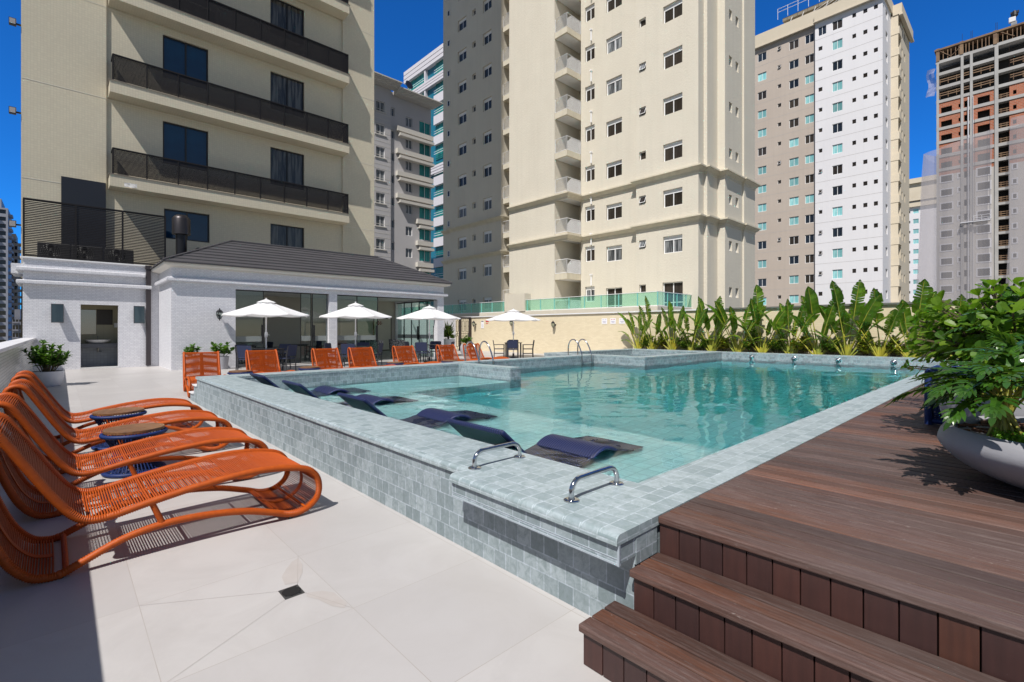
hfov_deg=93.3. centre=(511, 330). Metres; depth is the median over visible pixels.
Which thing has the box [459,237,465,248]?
window
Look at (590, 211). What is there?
window
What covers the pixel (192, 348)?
potted shrub
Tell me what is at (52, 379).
plant pot
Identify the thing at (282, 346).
dining chair
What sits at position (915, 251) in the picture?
window
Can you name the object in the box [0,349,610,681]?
terrace floor
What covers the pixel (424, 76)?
teal glass tower
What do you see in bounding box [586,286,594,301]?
window
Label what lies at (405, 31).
sky
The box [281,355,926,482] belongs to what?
pool water
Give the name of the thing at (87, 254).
air conditioner
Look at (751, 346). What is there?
shrub
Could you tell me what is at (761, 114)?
window
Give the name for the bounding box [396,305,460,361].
parasol
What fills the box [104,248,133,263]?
air conditioner
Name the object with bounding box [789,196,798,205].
window
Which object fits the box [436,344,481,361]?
sun lounger
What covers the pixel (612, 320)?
wall sign
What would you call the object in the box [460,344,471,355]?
plant pot
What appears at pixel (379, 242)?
window
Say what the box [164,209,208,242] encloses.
window
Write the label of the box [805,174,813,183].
window
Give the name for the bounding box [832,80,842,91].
window
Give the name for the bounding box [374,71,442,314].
grey apartment block
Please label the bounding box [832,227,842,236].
window
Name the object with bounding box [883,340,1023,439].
philodendron
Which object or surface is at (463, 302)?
window
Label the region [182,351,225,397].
sun lounger
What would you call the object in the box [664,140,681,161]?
window
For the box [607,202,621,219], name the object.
window
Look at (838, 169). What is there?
window
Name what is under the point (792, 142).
window
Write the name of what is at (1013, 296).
philodendron
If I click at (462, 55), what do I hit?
window
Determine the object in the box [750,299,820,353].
banana plant
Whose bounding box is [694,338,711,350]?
shrub
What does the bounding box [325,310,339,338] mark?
wall picture
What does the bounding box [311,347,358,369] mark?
sun lounger
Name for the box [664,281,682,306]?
window
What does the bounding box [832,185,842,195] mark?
window
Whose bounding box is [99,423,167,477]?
side table
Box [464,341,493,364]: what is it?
pool ladder
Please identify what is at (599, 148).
residential tower
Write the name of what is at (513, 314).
parasol
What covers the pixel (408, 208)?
window
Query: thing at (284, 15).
window
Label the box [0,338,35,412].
parapet wall
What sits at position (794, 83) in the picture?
window
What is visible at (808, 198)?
window
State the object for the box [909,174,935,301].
apartment block
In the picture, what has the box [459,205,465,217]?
window
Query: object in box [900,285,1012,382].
broad leaf shrub
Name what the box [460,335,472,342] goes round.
potted shrub
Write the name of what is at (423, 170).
window
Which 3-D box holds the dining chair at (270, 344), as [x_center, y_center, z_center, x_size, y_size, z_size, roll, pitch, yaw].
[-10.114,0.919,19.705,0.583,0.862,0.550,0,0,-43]
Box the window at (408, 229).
[406,226,411,235]
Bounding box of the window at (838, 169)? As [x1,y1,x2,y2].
[832,164,842,174]
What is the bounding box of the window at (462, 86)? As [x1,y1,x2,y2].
[459,80,465,93]
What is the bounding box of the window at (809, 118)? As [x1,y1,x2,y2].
[805,114,813,123]
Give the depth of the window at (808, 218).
69.20 m
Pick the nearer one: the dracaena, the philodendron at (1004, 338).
the philodendron at (1004, 338)
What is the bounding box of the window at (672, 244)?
[664,235,681,253]
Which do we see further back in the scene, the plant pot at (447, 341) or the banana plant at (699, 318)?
the plant pot at (447, 341)
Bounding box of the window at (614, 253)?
[607,245,621,261]
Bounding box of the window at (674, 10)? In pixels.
[664,0,681,23]
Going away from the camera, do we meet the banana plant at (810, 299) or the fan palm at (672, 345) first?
the banana plant at (810, 299)
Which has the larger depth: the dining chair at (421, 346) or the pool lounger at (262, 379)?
the dining chair at (421, 346)
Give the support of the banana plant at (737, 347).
in the planting bed
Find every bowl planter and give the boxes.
[937,416,1023,488]
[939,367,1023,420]
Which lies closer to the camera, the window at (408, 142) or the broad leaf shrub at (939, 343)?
the broad leaf shrub at (939, 343)
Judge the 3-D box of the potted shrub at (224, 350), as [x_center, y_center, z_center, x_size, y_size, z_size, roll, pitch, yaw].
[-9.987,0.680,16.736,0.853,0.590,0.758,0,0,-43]
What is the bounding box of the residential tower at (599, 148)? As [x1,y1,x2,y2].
[441,0,760,313]
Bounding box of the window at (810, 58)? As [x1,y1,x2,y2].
[805,53,813,63]
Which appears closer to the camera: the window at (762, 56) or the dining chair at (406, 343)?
the dining chair at (406, 343)
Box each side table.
[89,407,146,450]
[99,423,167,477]
[227,370,252,374]
[299,366,320,370]
[386,362,403,364]
[441,360,456,362]
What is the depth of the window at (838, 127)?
66.21 m
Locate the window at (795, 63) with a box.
[789,59,798,69]
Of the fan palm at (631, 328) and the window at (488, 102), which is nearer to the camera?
the fan palm at (631, 328)
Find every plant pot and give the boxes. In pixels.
[32,370,63,386]
[214,356,228,368]
[444,339,454,353]
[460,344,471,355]
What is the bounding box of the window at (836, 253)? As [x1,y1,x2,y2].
[832,248,842,257]
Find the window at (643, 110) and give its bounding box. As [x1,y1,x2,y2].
[639,107,645,115]
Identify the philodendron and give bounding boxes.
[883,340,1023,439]
[925,286,1023,362]
[928,323,1023,407]
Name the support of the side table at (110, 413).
on the terrace floor
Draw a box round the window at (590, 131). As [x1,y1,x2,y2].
[586,125,594,141]
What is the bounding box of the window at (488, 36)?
[484,30,491,44]
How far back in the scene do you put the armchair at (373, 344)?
21.84 m
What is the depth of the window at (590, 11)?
35.51 m
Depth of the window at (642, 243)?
31.85 m
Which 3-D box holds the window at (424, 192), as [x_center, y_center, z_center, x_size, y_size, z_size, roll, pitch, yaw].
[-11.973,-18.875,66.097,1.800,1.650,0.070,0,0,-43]
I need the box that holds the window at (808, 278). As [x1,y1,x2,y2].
[805,274,813,282]
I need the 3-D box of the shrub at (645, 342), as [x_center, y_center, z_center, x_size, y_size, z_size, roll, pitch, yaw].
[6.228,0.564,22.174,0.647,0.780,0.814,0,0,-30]
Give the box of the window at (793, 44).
[789,39,798,49]
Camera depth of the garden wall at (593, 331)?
24.69 m
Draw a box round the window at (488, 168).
[484,163,491,176]
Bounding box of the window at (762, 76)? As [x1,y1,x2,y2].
[758,72,765,81]
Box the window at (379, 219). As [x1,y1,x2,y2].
[376,215,383,225]
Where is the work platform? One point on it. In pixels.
(974, 187)
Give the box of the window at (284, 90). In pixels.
[270,72,303,115]
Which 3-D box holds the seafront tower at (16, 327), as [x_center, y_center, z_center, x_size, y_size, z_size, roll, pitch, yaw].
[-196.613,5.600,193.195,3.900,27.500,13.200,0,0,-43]
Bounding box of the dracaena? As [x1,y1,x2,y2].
[444,320,457,338]
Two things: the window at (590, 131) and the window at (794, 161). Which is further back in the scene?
the window at (794, 161)
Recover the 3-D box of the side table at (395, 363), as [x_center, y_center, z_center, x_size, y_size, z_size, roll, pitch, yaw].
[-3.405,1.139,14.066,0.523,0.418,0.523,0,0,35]
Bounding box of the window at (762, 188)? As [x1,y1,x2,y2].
[758,185,765,193]
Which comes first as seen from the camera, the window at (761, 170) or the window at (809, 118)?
the window at (809, 118)
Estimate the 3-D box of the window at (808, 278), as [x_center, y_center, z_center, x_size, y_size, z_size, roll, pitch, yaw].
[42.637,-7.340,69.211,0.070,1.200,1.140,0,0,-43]
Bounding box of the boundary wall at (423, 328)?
[402,315,455,352]
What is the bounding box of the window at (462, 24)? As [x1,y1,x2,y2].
[459,17,465,31]
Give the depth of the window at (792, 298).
70.65 m
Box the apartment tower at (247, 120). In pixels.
[9,0,373,337]
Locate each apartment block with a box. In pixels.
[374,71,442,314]
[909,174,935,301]
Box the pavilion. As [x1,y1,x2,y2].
[150,214,451,369]
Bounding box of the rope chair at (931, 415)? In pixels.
[924,365,960,424]
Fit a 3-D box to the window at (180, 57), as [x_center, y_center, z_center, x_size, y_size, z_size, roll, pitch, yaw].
[-13.818,-11.275,20.464,1.610,1.750,0.070,0,0,-43]
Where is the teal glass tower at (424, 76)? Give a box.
[404,43,442,305]
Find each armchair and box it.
[366,340,382,358]
[389,339,404,357]
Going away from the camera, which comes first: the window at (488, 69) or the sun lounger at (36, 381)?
the sun lounger at (36, 381)
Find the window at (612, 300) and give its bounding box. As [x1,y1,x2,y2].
[607,287,621,306]
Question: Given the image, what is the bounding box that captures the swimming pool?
[189,348,947,615]
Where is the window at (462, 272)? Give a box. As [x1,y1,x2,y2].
[459,268,465,279]
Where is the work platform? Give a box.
[960,119,990,223]
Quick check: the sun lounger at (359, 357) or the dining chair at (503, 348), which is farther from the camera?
the dining chair at (503, 348)
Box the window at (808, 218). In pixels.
[805,214,813,223]
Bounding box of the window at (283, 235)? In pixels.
[270,224,303,247]
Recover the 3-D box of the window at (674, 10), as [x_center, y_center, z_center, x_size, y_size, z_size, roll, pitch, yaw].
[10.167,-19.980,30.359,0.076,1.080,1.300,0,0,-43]
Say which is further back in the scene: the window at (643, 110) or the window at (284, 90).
the window at (643, 110)
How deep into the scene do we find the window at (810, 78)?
69.20 m
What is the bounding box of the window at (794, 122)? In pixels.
[789,118,798,127]
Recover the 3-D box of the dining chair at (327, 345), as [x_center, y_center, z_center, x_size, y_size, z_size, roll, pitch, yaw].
[-6.682,0.919,18.185,0.583,0.862,0.550,0,0,6]
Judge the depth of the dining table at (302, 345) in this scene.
20.72 m
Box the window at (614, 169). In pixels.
[607,160,621,178]
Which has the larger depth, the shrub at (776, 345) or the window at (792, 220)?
the window at (792, 220)
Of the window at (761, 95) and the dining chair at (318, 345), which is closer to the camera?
the dining chair at (318, 345)
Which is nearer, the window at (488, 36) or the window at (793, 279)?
the window at (488, 36)
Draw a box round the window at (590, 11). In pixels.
[586,4,594,21]
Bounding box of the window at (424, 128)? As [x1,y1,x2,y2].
[419,121,429,134]
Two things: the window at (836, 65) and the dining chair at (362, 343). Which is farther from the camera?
the window at (836, 65)
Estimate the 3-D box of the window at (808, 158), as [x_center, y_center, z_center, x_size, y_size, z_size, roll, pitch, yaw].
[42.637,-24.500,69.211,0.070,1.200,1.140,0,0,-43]
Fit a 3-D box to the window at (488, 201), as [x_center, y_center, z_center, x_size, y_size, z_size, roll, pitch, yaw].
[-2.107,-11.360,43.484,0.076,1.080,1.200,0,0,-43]
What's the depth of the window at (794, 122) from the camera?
70.69 m
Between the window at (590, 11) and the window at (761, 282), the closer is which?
the window at (590, 11)
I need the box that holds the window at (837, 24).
[832,18,842,30]
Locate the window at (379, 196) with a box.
[376,192,383,203]
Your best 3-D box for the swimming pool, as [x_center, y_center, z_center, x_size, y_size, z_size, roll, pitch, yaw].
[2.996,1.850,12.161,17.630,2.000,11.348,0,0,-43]
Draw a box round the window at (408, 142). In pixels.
[406,139,411,148]
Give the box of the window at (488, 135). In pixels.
[484,130,491,143]
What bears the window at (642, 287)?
in the residential tower at (599, 148)
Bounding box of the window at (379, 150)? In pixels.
[376,146,383,157]
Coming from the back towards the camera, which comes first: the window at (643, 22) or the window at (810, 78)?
the window at (810, 78)
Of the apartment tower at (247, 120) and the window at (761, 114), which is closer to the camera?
the apartment tower at (247, 120)
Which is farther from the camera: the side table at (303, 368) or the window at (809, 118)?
the window at (809, 118)
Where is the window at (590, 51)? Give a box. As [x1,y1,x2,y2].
[586,44,594,61]
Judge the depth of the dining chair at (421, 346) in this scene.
19.43 m
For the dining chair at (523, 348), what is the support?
on the terrace floor
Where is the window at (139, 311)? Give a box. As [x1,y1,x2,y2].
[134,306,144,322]
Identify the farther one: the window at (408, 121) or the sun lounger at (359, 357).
the window at (408, 121)
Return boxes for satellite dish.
[406,80,412,88]
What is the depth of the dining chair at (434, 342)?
21.41 m
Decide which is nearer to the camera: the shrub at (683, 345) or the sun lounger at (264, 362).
the sun lounger at (264, 362)
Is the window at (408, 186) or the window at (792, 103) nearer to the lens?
the window at (408, 186)
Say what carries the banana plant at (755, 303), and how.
in the planting bed
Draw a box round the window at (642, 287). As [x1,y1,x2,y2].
[640,284,645,291]
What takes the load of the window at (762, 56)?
in the white tower at (832, 136)
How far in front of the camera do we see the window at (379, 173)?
61.25 m
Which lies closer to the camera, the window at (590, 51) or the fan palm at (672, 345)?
the fan palm at (672, 345)
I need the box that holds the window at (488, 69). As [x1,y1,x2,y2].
[484,63,491,77]
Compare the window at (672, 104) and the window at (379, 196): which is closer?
the window at (672, 104)
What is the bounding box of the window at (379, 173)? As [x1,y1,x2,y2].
[376,169,383,180]
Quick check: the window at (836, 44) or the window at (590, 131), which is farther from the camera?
the window at (836, 44)
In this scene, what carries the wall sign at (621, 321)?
attached to the garden wall at (593, 331)
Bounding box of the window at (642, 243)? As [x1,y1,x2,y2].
[639,240,645,247]
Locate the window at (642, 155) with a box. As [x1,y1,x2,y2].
[640,151,645,159]
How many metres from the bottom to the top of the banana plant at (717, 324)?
2.392 m
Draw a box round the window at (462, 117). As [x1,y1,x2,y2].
[459,111,465,124]
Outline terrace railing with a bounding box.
[23,197,165,264]
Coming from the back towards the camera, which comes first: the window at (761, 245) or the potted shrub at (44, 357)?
the window at (761, 245)
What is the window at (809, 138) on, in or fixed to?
in the white tower at (832, 136)
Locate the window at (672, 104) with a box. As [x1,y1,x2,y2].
[664,93,681,115]
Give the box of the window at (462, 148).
[459,143,465,155]
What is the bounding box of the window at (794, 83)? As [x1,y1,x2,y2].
[789,78,798,88]
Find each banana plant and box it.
[725,285,796,352]
[809,279,894,355]
[860,279,950,357]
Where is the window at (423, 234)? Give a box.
[419,229,429,240]
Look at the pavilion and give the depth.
19.57 m
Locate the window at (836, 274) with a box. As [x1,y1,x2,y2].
[832,269,842,278]
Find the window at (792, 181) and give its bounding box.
[789,177,798,186]
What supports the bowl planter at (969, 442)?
on the wooden deck
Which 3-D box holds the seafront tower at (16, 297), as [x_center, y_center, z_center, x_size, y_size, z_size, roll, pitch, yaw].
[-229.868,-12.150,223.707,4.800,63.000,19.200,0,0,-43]
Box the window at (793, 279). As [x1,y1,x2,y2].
[789,275,798,283]
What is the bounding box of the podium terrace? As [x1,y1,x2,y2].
[405,291,691,316]
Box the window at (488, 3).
[484,0,491,11]
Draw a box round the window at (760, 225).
[758,222,765,230]
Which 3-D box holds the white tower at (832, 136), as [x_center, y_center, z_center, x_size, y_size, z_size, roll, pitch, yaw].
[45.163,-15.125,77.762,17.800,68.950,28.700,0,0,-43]
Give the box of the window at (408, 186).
[406,183,411,192]
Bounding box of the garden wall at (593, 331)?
[456,300,992,358]
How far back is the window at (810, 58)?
69.20 m
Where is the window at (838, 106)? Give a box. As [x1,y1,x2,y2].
[832,101,842,112]
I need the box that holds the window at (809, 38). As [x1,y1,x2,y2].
[805,33,813,43]
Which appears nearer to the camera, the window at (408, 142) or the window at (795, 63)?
the window at (408, 142)
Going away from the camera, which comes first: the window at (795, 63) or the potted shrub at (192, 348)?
the potted shrub at (192, 348)
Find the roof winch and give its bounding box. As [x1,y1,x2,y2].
[1009,10,1018,25]
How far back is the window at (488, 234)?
43.50 m
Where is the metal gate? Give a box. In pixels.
[456,317,470,350]
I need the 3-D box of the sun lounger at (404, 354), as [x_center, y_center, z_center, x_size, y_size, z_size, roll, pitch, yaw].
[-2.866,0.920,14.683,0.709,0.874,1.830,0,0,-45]
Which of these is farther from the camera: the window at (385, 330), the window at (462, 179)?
the window at (462, 179)
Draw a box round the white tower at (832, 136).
[755,0,913,306]
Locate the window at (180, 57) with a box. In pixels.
[163,35,207,87]
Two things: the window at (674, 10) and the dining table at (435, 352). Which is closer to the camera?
the dining table at (435, 352)
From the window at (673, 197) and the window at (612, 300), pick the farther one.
the window at (612, 300)
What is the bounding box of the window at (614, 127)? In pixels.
[607,118,621,136]
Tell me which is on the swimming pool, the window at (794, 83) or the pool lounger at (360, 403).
the pool lounger at (360, 403)
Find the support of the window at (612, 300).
in the residential tower at (599, 148)
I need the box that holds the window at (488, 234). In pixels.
[484,230,491,242]
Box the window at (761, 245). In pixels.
[758,241,765,249]
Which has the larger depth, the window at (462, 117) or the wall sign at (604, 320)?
the window at (462, 117)
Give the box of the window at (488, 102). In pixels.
[484,97,491,110]
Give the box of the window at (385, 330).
[373,318,391,350]
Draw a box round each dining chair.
[234,344,259,369]
[236,346,258,369]
[254,342,272,359]
[271,344,290,368]
[272,345,297,370]
[307,341,321,360]
[324,343,343,360]
[340,344,358,366]
[356,342,369,353]
[364,343,382,365]
[404,341,419,361]
[415,342,431,362]
[425,341,440,360]
[493,341,504,356]
[507,340,518,357]
[522,340,534,357]
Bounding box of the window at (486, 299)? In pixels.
[484,297,491,308]
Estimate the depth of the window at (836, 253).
66.21 m
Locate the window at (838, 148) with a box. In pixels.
[832,143,842,153]
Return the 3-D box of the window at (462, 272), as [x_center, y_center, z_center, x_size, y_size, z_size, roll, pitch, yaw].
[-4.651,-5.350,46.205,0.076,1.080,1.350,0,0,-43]
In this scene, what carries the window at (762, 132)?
in the white tower at (832, 136)
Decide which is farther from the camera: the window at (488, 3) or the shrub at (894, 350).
the window at (488, 3)
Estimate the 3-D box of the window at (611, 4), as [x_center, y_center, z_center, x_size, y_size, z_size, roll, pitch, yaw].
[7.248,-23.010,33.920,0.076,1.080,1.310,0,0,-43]
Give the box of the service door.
[61,176,105,260]
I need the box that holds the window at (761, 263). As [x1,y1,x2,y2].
[758,260,765,267]
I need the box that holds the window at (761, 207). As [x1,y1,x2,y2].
[758,203,765,211]
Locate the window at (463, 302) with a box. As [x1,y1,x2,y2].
[459,299,465,310]
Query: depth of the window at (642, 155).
31.94 m
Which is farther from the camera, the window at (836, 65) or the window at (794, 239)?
the window at (794, 239)
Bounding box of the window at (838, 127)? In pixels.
[832,122,842,133]
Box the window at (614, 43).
[607,33,621,53]
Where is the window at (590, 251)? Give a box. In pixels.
[586,246,594,261]
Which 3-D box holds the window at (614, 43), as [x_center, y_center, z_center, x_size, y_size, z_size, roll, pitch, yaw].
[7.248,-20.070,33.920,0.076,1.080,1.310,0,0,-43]
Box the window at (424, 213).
[419,207,429,219]
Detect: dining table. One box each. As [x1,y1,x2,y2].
[252,348,285,370]
[289,344,308,361]
[418,344,441,361]
[505,342,521,357]
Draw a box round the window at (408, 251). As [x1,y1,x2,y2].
[406,248,411,257]
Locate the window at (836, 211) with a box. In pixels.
[832,206,842,216]
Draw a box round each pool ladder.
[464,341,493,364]
[568,339,591,363]
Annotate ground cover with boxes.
[990,427,1023,442]
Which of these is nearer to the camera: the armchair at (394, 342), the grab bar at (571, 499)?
the grab bar at (571, 499)
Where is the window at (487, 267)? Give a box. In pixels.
[484,264,491,275]
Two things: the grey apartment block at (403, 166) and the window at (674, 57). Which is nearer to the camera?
the window at (674, 57)
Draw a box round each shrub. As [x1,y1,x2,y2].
[22,339,72,371]
[182,343,201,355]
[209,341,234,356]
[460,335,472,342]
[640,334,653,348]
[653,334,671,348]
[675,336,691,349]
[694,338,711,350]
[714,337,733,351]
[741,330,762,351]
[767,336,786,352]
[789,336,813,353]
[820,338,842,354]
[854,337,877,355]
[885,335,908,356]
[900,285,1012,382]
[902,277,1023,367]
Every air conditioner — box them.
[37,242,69,259]
[71,245,102,261]
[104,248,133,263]
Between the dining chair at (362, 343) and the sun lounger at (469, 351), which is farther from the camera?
the dining chair at (362, 343)
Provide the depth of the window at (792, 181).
70.70 m
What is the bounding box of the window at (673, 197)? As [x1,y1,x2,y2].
[664,187,681,207]
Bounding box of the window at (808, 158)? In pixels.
[805,154,813,163]
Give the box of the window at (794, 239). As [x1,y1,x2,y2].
[789,236,798,244]
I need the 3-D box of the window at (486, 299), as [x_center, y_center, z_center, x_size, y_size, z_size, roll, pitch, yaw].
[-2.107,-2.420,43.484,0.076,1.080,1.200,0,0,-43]
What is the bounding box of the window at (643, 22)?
[640,18,645,26]
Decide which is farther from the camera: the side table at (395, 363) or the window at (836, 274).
the window at (836, 274)
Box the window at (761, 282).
[758,279,765,286]
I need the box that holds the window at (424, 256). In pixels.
[419,250,429,261]
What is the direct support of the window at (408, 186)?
in the grey apartment block at (403, 166)
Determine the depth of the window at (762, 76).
73.89 m
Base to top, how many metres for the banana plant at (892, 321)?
2.350 m
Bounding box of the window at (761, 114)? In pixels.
[758,109,765,118]
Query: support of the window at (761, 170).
in the white tower at (832, 136)
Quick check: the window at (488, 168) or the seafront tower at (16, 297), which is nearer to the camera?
the window at (488, 168)
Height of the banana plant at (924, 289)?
2.554 m
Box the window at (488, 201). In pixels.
[484,197,491,209]
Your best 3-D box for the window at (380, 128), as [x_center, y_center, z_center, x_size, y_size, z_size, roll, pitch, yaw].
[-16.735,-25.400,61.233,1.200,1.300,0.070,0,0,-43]
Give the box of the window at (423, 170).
[419,164,429,177]
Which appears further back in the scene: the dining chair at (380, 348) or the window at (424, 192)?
the window at (424, 192)
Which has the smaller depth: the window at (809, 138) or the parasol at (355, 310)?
the parasol at (355, 310)
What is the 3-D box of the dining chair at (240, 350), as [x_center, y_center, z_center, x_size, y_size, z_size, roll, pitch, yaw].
[-8.309,0.919,15.324,0.550,0.862,0.583,0,0,7]
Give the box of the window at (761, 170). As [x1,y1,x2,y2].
[758,166,765,174]
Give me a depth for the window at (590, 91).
35.51 m
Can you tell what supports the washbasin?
attached to the changing room
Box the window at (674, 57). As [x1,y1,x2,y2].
[664,46,681,69]
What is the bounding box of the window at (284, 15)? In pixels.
[270,0,303,42]
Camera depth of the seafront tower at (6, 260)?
200.92 m
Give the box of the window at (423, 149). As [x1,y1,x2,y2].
[419,143,429,156]
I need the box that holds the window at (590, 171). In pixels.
[586,165,594,181]
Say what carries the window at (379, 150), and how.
in the grey apartment block at (403, 166)
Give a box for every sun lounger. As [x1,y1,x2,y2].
[0,392,267,518]
[0,412,321,583]
[2,379,232,473]
[10,370,203,445]
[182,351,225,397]
[245,349,294,372]
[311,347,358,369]
[347,347,393,366]
[392,345,439,364]
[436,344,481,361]
[463,343,508,359]
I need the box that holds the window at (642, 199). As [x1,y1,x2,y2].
[639,196,645,203]
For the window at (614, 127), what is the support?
in the residential tower at (599, 148)
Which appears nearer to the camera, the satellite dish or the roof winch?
the satellite dish
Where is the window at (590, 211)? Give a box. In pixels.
[586,206,594,221]
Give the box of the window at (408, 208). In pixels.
[406,205,411,213]
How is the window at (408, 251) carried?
in the grey apartment block at (403, 166)
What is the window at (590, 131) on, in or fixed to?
in the residential tower at (599, 148)
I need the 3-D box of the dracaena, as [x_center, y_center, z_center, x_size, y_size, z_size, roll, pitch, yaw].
[-3.300,-0.001,25.197,1.080,1.110,1.164,0,0,-43]
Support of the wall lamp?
attached to the pavilion
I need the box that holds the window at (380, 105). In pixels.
[376,100,383,111]
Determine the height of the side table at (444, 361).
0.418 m
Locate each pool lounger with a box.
[250,373,348,393]
[282,380,393,403]
[337,392,470,421]
[446,418,616,457]
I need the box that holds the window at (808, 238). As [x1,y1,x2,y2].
[805,234,813,242]
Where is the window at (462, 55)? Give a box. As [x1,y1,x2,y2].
[459,48,465,62]
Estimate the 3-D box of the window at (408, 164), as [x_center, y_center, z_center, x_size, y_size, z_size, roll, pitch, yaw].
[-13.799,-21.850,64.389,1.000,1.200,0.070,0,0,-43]
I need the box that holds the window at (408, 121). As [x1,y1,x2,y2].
[406,117,411,126]
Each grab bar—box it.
[468,442,525,469]
[563,465,623,503]
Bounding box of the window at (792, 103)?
[789,98,798,108]
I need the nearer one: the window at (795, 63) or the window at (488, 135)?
the window at (488, 135)
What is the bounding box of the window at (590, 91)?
[586,84,594,101]
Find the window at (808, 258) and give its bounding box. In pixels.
[805,254,813,262]
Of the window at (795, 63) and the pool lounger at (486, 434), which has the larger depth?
the window at (795, 63)
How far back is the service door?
18.08 m
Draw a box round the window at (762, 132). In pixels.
[758,128,765,137]
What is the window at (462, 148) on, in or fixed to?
in the residential tower at (599, 148)
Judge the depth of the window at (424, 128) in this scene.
66.06 m
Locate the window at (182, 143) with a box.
[163,121,207,169]
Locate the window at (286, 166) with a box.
[270,147,303,188]
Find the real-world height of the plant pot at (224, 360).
0.440 m
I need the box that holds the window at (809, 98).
[805,94,813,103]
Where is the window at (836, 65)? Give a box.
[832,59,842,70]
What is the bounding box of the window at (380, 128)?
[376,123,383,134]
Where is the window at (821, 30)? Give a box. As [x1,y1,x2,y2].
[818,25,825,35]
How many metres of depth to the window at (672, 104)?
30.35 m
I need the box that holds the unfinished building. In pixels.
[934,22,1023,300]
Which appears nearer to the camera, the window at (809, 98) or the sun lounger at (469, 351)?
the sun lounger at (469, 351)
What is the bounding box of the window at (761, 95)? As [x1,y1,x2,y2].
[758,91,765,99]
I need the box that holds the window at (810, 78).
[805,74,813,83]
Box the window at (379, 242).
[376,238,383,248]
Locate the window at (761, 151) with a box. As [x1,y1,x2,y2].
[758,147,765,155]
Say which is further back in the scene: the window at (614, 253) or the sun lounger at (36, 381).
the window at (614, 253)
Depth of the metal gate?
31.81 m
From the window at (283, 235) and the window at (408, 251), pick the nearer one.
the window at (283, 235)
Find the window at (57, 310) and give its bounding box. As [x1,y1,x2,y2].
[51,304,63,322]
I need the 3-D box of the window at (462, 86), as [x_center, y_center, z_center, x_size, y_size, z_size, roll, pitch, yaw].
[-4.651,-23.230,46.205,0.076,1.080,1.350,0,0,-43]
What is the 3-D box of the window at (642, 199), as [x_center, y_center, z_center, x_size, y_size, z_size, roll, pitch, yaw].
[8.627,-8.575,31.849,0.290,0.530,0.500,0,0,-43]
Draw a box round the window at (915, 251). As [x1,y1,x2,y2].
[913,249,918,253]
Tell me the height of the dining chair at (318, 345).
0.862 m
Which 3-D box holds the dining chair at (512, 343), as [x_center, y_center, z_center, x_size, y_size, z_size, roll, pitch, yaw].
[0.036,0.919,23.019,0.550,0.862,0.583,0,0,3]
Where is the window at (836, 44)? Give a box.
[832,38,842,50]
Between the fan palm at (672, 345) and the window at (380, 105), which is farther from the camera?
the window at (380, 105)
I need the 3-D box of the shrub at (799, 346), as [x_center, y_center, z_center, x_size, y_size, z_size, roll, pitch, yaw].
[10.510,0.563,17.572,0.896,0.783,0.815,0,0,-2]
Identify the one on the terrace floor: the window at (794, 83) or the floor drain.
the floor drain
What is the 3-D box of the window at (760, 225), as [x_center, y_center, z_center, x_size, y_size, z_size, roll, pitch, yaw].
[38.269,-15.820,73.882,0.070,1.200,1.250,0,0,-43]
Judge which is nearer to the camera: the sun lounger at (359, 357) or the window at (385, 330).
the sun lounger at (359, 357)
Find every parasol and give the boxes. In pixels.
[222,298,309,370]
[319,302,391,365]
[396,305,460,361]
[486,308,539,357]
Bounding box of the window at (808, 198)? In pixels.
[805,194,813,203]
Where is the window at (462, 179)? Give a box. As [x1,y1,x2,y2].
[459,174,465,186]
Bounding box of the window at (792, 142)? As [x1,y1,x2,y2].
[789,137,798,147]
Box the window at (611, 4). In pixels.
[607,0,621,12]
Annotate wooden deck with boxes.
[579,365,1023,681]
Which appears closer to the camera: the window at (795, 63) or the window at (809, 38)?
the window at (809, 38)
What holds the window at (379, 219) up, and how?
in the grey apartment block at (403, 166)
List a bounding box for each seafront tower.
[0,199,13,341]
[12,234,20,318]
[12,309,20,339]
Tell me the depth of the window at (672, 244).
30.35 m
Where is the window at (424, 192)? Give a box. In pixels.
[419,186,429,198]
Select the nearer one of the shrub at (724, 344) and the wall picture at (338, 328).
the shrub at (724, 344)
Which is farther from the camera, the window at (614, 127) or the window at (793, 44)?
the window at (793, 44)
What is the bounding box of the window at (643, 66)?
[639,63,645,71]
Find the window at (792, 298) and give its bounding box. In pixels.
[789,295,798,302]
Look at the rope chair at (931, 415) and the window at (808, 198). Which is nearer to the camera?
the rope chair at (931, 415)
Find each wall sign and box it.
[602,318,606,323]
[610,318,615,323]
[619,318,624,323]
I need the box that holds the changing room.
[11,256,158,370]
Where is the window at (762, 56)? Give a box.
[758,52,765,61]
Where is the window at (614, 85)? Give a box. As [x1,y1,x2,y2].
[607,75,621,95]
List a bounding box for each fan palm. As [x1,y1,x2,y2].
[618,311,654,348]
[632,296,674,348]
[652,301,693,349]
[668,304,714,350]
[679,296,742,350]
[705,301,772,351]
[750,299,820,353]
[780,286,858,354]
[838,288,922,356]
[918,291,976,357]
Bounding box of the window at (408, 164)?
[406,161,411,170]
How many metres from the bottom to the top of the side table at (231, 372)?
0.418 m
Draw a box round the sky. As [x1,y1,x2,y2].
[0,0,1023,308]
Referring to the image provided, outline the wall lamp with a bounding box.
[216,308,222,320]
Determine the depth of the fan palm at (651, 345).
21.79 m
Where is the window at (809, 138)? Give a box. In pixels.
[805,134,813,143]
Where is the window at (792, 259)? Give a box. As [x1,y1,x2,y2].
[789,255,798,263]
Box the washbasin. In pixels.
[81,336,117,351]
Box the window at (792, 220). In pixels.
[789,216,798,224]
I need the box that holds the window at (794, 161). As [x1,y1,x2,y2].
[789,157,798,166]
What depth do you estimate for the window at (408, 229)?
64.50 m

